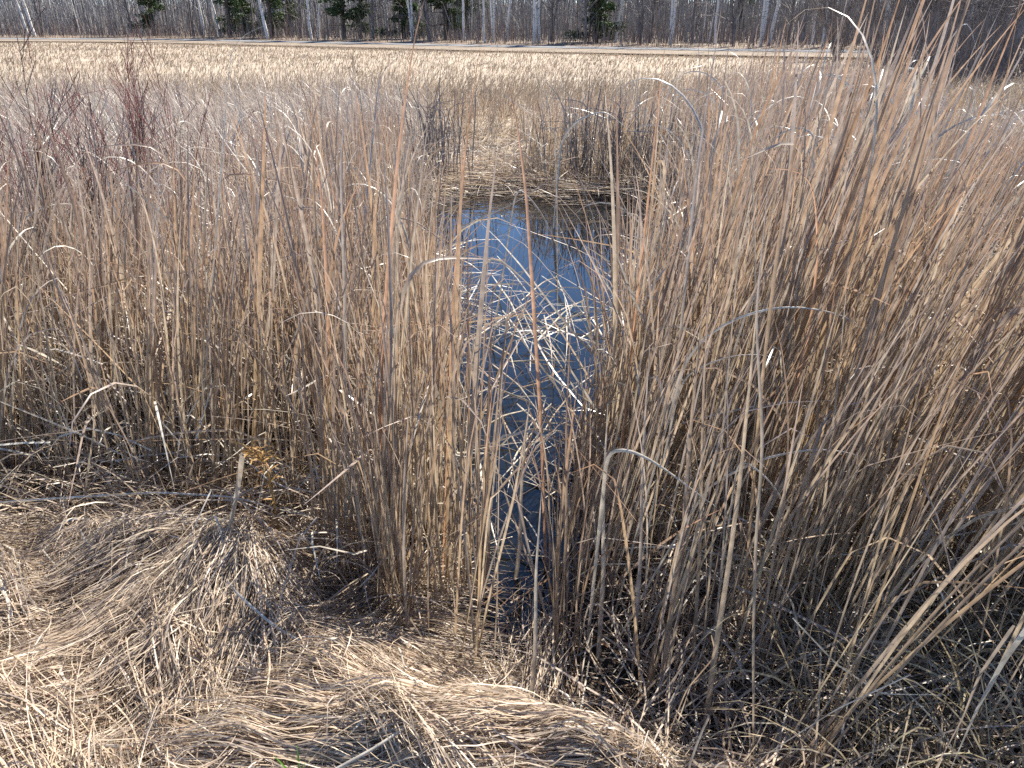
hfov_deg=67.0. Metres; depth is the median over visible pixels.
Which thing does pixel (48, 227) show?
cattail
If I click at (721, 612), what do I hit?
reed leaf
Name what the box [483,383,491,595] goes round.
reed leaf
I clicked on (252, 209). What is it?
cattail
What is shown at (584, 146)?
reed clump
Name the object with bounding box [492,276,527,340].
fallen reed
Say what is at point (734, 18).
bare tree
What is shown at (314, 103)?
cattail
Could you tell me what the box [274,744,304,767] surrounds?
green shoot
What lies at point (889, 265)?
cattail
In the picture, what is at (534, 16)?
birch tree
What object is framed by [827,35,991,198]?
cattail
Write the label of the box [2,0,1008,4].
sky
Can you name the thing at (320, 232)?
cattail
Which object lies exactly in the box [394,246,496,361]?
cattail
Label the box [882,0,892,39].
birch tree
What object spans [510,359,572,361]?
fallen reed
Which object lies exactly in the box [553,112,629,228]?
reed leaf
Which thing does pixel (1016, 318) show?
cattail
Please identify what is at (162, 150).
cattail
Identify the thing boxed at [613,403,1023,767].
olive sedge
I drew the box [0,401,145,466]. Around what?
reed leaf
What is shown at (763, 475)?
reed leaf
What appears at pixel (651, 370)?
cattail
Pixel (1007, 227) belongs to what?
cattail
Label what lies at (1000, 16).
bare shrub
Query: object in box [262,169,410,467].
cattail
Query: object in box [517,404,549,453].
fallen reed
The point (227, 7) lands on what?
pine tree
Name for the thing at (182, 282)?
cattail
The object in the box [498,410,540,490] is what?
fallen reed
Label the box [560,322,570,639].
reed leaf
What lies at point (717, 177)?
cattail
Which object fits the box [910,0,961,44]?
pine tree
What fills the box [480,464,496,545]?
fallen reed
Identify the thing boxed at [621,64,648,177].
cattail
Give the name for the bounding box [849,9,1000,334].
cattail
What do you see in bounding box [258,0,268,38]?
birch tree
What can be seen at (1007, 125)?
cattail
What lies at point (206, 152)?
cattail
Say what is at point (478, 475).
cattail
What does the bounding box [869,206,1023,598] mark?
cattail
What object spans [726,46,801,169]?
cattail
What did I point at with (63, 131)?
dogwood shrub
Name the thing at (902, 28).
bare shrub
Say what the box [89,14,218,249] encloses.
dogwood shrub
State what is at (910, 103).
reed leaf
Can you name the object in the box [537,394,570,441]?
fallen reed
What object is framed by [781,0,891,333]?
cattail
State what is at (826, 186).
cattail
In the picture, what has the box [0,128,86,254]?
cattail
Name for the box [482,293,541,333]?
fallen reed
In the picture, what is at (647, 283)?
cattail
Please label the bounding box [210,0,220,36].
birch tree
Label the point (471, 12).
birch wood
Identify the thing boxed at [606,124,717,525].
cattail
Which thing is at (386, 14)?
birch tree
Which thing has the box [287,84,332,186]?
cattail
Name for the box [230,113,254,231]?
cattail
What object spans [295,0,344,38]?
bare tree
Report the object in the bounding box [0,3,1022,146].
meadow ground
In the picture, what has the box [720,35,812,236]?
cattail
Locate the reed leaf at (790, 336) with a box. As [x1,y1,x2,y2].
[758,239,849,540]
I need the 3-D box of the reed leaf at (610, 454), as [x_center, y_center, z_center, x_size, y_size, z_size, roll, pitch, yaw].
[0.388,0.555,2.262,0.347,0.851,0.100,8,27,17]
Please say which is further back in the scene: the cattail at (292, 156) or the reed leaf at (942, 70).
the cattail at (292, 156)
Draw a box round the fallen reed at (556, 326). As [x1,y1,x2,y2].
[522,316,598,339]
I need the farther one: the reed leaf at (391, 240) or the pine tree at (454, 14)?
the pine tree at (454, 14)
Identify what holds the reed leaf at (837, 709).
on the flattened grass at (206, 644)
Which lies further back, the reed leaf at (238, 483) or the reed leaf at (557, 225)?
the reed leaf at (557, 225)
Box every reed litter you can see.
[0,149,1023,765]
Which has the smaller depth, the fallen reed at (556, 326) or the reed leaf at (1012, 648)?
the reed leaf at (1012, 648)
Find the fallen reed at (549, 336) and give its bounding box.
[544,315,552,370]
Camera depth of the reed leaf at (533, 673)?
2.15 m
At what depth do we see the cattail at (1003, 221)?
3.59 m
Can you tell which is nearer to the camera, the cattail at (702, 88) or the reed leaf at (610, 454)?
the reed leaf at (610, 454)
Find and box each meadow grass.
[0,59,1023,146]
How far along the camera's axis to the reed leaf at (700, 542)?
2.17 m
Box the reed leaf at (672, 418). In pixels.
[626,354,771,629]
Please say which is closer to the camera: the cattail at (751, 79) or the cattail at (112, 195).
the cattail at (112, 195)
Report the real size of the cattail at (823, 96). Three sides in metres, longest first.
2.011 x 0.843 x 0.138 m
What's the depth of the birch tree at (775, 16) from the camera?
49.82 m
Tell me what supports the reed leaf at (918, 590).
on the reed litter at (618, 615)
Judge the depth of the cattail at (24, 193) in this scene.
3.64 m
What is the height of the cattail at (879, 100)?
1.997 m
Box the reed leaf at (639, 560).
[631,346,649,674]
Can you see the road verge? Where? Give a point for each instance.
(741, 53)
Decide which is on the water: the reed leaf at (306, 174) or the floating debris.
the floating debris
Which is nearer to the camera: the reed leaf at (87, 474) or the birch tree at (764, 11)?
the reed leaf at (87, 474)
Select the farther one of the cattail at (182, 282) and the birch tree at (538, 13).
the birch tree at (538, 13)
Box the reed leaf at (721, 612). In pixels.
[703,316,755,741]
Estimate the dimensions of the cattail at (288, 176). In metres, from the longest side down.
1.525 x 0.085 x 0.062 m
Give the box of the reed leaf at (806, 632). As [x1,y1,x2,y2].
[792,618,928,694]
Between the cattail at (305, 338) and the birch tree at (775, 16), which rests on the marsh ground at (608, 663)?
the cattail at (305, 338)
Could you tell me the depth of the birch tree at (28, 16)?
77.12 m
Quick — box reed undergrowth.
[0,111,1023,659]
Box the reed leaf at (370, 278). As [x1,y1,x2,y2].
[364,218,487,508]
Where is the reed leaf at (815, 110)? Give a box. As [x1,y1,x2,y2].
[804,75,852,180]
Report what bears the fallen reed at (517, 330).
on the floating debris
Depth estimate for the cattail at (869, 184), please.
2.39 m
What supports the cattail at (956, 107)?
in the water
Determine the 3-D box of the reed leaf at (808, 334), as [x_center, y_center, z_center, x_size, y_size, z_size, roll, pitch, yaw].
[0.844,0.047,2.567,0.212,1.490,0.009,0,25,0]
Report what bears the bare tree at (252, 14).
on the forest floor
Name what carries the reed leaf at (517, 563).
on the marsh ground at (608, 663)
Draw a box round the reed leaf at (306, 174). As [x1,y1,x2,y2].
[284,70,338,369]
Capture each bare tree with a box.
[4,0,52,34]
[43,0,91,34]
[107,0,143,36]
[158,0,222,33]
[248,0,258,36]
[280,0,301,37]
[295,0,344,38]
[353,0,415,38]
[382,0,455,40]
[474,0,504,38]
[532,0,582,41]
[550,0,605,43]
[623,0,660,44]
[635,0,697,42]
[680,0,713,43]
[683,0,774,46]
[776,0,815,44]
[800,0,853,46]
[808,0,886,45]
[843,0,887,48]
[943,0,1023,83]
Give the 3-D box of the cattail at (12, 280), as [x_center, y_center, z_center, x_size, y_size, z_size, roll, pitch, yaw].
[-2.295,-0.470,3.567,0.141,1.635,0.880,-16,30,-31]
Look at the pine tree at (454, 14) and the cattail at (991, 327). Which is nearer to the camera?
the cattail at (991, 327)
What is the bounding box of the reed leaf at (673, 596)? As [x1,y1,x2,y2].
[658,297,703,703]
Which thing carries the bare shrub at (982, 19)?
on the meadow ground at (224, 73)
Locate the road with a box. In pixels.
[0,38,1021,53]
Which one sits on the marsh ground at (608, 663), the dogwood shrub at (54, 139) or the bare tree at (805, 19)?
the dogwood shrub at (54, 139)
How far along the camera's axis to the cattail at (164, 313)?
2.94 m
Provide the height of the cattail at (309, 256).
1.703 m
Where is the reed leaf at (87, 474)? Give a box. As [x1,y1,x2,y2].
[83,345,98,516]
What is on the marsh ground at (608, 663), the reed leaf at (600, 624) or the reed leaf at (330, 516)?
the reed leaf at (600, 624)
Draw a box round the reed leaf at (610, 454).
[586,449,715,652]
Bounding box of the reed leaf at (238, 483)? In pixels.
[227,455,243,534]
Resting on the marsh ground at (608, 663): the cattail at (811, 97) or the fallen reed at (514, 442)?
the cattail at (811, 97)
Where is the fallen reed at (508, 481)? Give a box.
[493,471,517,504]
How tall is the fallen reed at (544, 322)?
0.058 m
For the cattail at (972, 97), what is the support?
on the marsh ground at (608, 663)
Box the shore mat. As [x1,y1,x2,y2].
[411,130,673,210]
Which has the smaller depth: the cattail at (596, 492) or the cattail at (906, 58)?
the cattail at (596, 492)
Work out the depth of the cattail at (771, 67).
7.33 m
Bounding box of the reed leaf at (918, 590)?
[891,540,948,635]
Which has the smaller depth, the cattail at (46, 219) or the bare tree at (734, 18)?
the cattail at (46, 219)
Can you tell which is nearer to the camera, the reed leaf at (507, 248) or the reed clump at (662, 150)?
the reed leaf at (507, 248)
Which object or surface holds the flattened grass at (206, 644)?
on the marsh ground at (608, 663)
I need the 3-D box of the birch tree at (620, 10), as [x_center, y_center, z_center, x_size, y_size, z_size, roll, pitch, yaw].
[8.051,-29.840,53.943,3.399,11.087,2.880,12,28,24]
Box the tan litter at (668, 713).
[437,420,1023,767]
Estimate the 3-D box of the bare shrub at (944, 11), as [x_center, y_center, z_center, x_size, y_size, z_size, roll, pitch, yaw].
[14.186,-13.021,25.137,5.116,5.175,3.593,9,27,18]
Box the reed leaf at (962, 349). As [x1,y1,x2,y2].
[936,253,978,534]
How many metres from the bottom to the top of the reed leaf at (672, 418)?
0.985 m
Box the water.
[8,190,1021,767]
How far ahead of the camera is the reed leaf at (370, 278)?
3.62 m
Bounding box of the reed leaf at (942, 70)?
[908,24,975,350]
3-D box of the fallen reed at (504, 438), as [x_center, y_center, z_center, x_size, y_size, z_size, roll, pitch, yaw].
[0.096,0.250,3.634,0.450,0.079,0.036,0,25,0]
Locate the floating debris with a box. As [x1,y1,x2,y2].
[422,212,1019,767]
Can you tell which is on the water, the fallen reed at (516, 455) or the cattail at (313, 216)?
the fallen reed at (516, 455)
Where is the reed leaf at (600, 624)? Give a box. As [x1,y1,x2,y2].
[596,407,607,659]
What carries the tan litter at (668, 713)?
on the marsh ground at (608, 663)
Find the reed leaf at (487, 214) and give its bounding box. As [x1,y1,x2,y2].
[429,185,542,245]
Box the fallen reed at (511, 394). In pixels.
[497,388,548,416]
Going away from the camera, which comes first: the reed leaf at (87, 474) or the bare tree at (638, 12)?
the reed leaf at (87, 474)
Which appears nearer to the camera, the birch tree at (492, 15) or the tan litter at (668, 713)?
the tan litter at (668, 713)
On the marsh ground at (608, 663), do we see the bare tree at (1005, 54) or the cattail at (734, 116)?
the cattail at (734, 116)
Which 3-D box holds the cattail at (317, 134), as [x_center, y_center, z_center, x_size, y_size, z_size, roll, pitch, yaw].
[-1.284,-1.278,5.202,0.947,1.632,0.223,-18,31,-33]
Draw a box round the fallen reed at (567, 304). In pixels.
[556,276,578,345]
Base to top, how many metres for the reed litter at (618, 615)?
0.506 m
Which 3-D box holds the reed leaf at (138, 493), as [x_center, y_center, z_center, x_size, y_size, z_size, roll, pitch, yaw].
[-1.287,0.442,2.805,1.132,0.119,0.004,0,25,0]
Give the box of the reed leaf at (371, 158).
[350,58,396,363]
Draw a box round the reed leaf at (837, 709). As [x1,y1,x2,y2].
[751,674,910,767]
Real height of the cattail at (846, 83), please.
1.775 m
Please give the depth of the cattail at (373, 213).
3.11 m
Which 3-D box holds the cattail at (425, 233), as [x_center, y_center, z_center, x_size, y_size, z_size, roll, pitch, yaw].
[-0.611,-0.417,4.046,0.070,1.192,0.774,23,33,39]
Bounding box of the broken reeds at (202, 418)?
[0,64,1023,596]
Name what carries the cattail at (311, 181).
on the marsh ground at (608, 663)
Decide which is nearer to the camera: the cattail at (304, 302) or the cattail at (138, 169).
the cattail at (304, 302)
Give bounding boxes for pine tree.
[128,0,168,34]
[212,0,245,37]
[215,0,263,36]
[255,0,286,37]
[267,0,306,36]
[313,0,373,38]
[347,0,371,38]
[374,0,430,38]
[417,0,468,39]
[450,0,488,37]
[562,0,628,41]
[723,0,756,35]
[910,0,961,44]
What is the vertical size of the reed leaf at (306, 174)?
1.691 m
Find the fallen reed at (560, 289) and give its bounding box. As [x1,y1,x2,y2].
[542,276,581,310]
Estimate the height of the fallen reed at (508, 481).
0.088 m
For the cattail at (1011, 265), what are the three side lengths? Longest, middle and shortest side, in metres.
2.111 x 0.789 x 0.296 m
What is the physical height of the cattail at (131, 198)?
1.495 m
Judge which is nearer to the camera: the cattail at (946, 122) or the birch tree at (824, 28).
the cattail at (946, 122)
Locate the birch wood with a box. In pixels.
[14,0,1014,41]
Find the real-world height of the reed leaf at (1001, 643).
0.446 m
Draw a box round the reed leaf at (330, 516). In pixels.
[292,477,409,530]
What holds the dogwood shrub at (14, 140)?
on the marsh ground at (608, 663)
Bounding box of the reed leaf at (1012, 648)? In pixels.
[951,628,1023,767]
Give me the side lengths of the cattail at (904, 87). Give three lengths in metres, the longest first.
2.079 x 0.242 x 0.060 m
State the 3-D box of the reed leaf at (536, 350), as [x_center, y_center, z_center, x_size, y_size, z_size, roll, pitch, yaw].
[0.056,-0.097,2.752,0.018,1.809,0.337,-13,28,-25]
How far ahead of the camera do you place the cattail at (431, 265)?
3.73 m
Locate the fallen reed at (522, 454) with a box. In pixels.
[501,434,537,477]
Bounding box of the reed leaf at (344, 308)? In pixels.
[340,78,353,567]
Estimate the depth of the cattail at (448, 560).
2.42 m
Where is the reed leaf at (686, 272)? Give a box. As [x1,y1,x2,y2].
[655,13,720,568]
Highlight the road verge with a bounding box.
[0,39,907,57]
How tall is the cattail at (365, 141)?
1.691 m
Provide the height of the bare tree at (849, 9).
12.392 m
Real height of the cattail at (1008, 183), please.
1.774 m
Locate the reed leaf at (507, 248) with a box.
[492,190,577,343]
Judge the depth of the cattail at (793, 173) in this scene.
3.45 m
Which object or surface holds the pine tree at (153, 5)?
on the forest floor
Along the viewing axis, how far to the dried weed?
2.59 m
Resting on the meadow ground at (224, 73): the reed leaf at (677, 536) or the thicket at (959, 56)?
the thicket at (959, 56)
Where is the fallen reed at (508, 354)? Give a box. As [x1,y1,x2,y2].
[492,344,515,374]
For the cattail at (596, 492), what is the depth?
2.63 m
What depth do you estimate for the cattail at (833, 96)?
5.02 m
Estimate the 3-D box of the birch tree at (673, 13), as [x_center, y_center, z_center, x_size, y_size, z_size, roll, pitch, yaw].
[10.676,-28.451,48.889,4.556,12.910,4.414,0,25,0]
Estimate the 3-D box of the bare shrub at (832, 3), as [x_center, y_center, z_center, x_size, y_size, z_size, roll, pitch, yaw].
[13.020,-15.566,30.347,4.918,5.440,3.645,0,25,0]
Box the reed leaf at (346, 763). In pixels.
[336,703,444,767]
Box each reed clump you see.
[529,68,631,189]
[574,80,700,199]
[618,88,753,206]
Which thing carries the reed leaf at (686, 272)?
on the marsh ground at (608, 663)
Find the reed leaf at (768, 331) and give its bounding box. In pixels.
[740,28,831,650]
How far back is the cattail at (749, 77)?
8.68 m
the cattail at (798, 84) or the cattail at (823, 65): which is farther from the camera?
the cattail at (823, 65)
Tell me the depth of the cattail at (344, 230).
3.48 m
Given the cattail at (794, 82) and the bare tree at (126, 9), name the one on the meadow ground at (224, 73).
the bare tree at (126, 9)
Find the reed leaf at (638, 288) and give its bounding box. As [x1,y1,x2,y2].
[612,39,665,537]
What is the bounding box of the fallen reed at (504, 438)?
[485,428,575,445]
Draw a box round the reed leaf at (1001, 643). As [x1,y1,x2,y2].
[936,625,1014,766]
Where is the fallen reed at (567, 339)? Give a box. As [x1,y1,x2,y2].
[564,315,567,375]
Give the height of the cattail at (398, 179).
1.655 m
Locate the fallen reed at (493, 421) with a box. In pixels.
[481,409,527,428]
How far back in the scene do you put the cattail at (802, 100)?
6.39 m
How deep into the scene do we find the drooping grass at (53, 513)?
2.94 m
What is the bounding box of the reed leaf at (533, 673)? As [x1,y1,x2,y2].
[530,492,541,695]
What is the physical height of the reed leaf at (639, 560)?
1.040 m
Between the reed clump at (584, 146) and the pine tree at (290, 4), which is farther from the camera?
the pine tree at (290, 4)
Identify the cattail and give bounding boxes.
[0,83,156,256]
[0,86,79,390]
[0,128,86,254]
[0,137,116,433]
[0,140,66,505]
[0,147,72,506]
[0,150,60,244]
[0,201,30,373]
[2,96,142,341]
[21,72,205,448]
[27,170,198,296]
[36,143,63,254]
[39,91,206,427]
[51,142,218,296]
[58,99,184,415]
[58,102,202,427]
[61,149,162,250]
[62,78,113,452]
[62,128,146,365]
[87,130,229,414]
[95,144,184,292]
[103,162,317,395]
[118,94,201,307]
[126,118,227,219]
[139,103,185,199]
[140,130,226,502]
[143,128,159,507]
[146,135,201,501]
[154,97,191,401]
[175,121,228,199]
[180,148,214,225]
[200,108,258,185]
[200,108,316,428]
[213,81,361,487]
[221,134,272,426]
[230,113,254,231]
[231,122,292,366]
[236,129,360,282]
[248,91,273,252]
[250,89,285,499]
[250,139,437,253]
[251,66,382,215]
[256,110,343,292]
[258,80,351,377]
[260,115,413,509]
[260,136,331,181]
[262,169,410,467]
[266,78,326,209]
[270,95,341,503]
[271,89,292,262]
[271,106,381,312]
[274,120,489,570]
[278,58,390,231]
[281,104,315,165]
[282,98,353,364]
[282,119,481,545]
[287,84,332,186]
[292,84,375,226]
[293,66,328,145]
[293,76,340,307]
[293,117,411,249]
[301,78,323,119]
[303,81,425,449]
[311,118,340,186]
[313,77,360,210]
[313,87,336,236]
[327,73,391,159]
[348,109,445,327]
[349,63,380,243]
[349,93,398,175]
[351,184,441,270]
[352,75,422,340]
[365,59,386,140]
[375,158,482,522]
[376,99,413,269]
[379,67,406,153]
[381,115,529,577]
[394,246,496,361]
[402,157,458,441]
[432,204,483,527]
[441,120,545,592]
[446,192,515,606]
[525,99,717,286]
[571,416,616,591]
[582,59,745,388]
[599,166,687,479]
[604,88,664,504]
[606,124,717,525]
[609,53,800,459]
[616,14,882,291]
[619,195,708,471]
[620,82,688,531]
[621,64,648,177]
[622,131,773,475]
[627,81,726,379]
[637,10,807,205]
[657,30,758,499]
[658,98,749,333]
[660,49,898,360]
[662,66,812,295]
[673,8,845,484]
[673,23,804,139]
[673,160,804,548]
[675,18,786,127]
[682,0,978,300]
[690,53,771,131]
[692,40,740,143]
[692,44,821,326]
[693,59,894,526]
[713,86,756,195]
[719,40,772,118]
[720,12,939,495]
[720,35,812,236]
[724,0,1021,543]
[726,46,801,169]
[728,19,841,391]
[733,12,868,346]
[734,0,927,503]
[742,0,1023,490]
[742,69,779,123]
[744,42,822,214]
[751,0,959,396]
[753,30,815,287]
[755,30,780,128]
[759,102,942,262]
[761,72,872,136]
[763,0,1018,541]
[769,13,1016,264]
[769,24,834,243]
[769,33,822,137]
[771,0,919,254]
[773,28,828,115]
[776,0,933,313]
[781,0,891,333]
[787,5,1021,360]
[794,16,861,195]
[799,56,929,257]
[804,64,963,241]
[806,0,1023,467]
[810,0,968,534]
[810,17,855,156]
[810,43,831,111]
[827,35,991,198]
[833,55,934,127]
[844,21,1023,469]
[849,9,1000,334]
[849,44,965,270]
[850,21,982,155]
[853,50,1023,365]
[855,48,985,178]
[858,75,1022,470]
[864,1,1023,592]
[866,19,934,108]
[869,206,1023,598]
[872,20,897,89]
[872,125,1023,513]
[874,2,1023,387]
[874,83,1021,341]
[882,39,919,129]
[885,0,1020,212]
[885,36,1023,373]
[890,34,936,105]
[899,150,1023,493]
[907,120,1023,384]
[911,163,1023,529]
[922,44,996,165]
[949,212,1022,418]
[953,107,1023,433]
[966,231,1023,355]
[972,137,1023,401]
[978,363,1023,475]
[981,100,1021,151]
[981,415,1022,502]
[988,130,1023,197]
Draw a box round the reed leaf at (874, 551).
[817,547,899,622]
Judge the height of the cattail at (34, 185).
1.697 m
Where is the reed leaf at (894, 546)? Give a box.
[753,522,1017,560]
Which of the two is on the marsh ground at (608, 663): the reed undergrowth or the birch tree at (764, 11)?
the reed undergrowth
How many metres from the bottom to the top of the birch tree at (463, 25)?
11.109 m
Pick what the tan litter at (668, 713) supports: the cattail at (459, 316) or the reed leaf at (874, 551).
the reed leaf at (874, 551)
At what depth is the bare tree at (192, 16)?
77.82 m
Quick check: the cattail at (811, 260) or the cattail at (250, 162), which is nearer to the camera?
the cattail at (811, 260)
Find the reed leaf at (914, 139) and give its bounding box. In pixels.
[838,67,940,578]
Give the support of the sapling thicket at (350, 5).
on the forest floor
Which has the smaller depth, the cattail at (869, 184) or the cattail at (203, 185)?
the cattail at (869, 184)
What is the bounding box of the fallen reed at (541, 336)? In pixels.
[538,295,590,340]
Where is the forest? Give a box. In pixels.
[2,0,1018,43]
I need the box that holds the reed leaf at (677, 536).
[608,449,873,656]
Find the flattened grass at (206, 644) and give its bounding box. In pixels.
[0,474,934,767]
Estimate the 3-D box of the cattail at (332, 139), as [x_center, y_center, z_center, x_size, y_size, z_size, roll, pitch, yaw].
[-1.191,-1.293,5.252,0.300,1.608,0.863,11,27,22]
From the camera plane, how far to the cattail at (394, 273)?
3.37 m
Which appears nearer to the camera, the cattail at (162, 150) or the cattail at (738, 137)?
the cattail at (738, 137)
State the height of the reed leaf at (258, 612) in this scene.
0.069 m
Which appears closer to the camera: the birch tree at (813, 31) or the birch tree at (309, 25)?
the birch tree at (813, 31)
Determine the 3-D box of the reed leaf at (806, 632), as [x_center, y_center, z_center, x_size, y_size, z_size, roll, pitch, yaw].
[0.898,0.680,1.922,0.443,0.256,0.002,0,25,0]
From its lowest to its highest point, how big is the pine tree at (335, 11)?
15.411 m
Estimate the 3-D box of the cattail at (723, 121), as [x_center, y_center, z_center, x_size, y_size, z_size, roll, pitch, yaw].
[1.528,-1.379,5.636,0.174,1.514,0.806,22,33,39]
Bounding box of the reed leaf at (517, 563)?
[514,410,528,579]
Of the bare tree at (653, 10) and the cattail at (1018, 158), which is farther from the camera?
the bare tree at (653, 10)
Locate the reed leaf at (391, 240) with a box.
[378,3,423,543]
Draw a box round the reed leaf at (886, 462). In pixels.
[858,315,910,636]
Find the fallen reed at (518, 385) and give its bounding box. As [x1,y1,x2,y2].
[492,364,543,419]
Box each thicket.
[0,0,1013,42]
[824,0,1023,89]
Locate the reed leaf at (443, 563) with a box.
[442,49,479,573]
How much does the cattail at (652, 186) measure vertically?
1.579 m
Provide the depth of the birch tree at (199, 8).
75.33 m
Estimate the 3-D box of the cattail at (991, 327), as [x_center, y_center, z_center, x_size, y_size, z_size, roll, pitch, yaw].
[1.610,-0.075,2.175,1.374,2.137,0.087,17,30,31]
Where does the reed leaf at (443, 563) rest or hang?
on the marsh ground at (608, 663)
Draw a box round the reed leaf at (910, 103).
[887,84,953,233]
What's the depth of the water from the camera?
4.96 m
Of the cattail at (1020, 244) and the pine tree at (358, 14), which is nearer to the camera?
the cattail at (1020, 244)
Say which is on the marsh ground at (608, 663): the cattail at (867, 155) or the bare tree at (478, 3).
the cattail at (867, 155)
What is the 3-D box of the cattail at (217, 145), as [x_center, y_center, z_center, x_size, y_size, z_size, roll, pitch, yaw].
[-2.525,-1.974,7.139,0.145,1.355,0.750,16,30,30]
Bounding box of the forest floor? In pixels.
[0,8,1018,50]
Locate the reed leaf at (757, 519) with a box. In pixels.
[752,190,767,766]
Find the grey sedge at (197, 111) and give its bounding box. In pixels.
[0,62,484,495]
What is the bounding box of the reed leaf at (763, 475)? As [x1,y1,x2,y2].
[710,462,797,647]
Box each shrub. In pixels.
[0,8,86,346]
[0,54,175,256]
[0,77,33,200]
[0,80,125,233]
[1,29,141,224]
[38,44,163,202]
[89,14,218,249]
[144,82,254,183]
[213,112,276,214]
[367,72,481,187]
[797,0,876,60]
[849,0,925,61]
[867,0,961,59]
[870,1,930,72]
[905,0,1010,65]
[943,0,1022,65]
[952,4,1018,74]
[982,0,1023,55]
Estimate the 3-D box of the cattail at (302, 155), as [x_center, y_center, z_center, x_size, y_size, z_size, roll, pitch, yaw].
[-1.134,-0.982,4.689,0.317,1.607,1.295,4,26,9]
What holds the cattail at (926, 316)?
on the marsh ground at (608, 663)
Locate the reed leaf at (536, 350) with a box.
[507,82,546,566]
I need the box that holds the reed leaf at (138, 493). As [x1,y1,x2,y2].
[0,492,311,518]
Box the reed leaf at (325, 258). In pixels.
[309,110,329,486]
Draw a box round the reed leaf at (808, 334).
[763,169,817,552]
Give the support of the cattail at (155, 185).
on the marsh ground at (608, 663)
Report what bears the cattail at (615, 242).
on the marsh ground at (608, 663)
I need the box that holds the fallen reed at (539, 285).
[522,273,565,299]
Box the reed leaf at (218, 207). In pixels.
[204,24,268,403]
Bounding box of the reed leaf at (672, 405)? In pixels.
[614,306,869,616]
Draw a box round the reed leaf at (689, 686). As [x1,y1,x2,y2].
[661,635,714,751]
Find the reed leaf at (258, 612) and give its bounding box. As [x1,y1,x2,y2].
[171,542,372,675]
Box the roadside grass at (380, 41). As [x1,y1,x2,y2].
[0,32,1022,49]
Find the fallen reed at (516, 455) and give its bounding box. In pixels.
[507,433,531,490]
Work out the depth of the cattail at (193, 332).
2.96 m
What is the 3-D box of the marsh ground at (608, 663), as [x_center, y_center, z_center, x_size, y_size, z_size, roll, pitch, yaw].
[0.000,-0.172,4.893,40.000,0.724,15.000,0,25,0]
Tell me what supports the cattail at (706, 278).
on the marsh ground at (608, 663)
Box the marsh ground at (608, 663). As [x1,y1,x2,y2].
[0,145,1023,767]
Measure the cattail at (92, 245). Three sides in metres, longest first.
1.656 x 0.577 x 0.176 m
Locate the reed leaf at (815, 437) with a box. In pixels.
[789,277,836,636]
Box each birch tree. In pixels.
[15,0,28,34]
[21,0,35,36]
[185,0,205,35]
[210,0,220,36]
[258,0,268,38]
[306,0,312,39]
[317,0,319,38]
[384,0,389,38]
[407,0,413,40]
[462,0,465,40]
[482,0,485,42]
[490,0,494,42]
[505,0,510,38]
[525,0,538,43]
[537,0,540,43]
[569,0,572,40]
[614,0,622,42]
[620,0,623,40]
[669,0,676,44]
[707,3,715,42]
[713,0,718,43]
[759,0,769,46]
[767,0,780,45]
[811,1,818,44]
[821,0,831,46]
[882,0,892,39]
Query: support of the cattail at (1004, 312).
on the marsh ground at (608, 663)
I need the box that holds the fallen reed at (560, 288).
[535,287,597,294]
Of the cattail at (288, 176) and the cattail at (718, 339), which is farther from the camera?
the cattail at (288, 176)
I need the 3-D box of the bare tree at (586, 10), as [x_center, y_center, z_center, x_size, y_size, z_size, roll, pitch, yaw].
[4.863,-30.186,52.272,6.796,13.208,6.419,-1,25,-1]
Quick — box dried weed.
[233,435,286,533]
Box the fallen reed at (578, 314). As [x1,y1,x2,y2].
[553,311,611,319]
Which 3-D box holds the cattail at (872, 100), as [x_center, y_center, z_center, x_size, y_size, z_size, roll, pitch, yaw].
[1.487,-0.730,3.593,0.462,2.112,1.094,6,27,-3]
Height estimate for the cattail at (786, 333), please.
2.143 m
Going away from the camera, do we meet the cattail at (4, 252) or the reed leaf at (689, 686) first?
the reed leaf at (689, 686)
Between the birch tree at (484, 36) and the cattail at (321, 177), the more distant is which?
the birch tree at (484, 36)
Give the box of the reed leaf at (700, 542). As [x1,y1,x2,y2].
[692,246,711,676]
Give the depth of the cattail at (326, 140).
5.06 m
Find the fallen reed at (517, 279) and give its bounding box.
[497,256,537,305]
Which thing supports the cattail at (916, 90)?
on the marsh ground at (608, 663)
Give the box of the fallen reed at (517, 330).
[502,310,539,370]
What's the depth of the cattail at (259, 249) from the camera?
2.87 m
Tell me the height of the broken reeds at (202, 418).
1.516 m
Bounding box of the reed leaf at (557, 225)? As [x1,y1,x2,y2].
[555,141,557,314]
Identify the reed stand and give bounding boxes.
[0,51,1023,767]
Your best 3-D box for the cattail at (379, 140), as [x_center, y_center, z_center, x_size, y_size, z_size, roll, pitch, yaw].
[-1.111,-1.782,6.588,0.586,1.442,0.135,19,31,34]
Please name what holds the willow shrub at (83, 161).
on the marsh ground at (608, 663)
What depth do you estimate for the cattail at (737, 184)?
3.14 m
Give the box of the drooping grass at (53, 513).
[0,387,530,647]
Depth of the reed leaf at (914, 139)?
2.40 m
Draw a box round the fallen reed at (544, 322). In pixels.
[521,316,588,341]

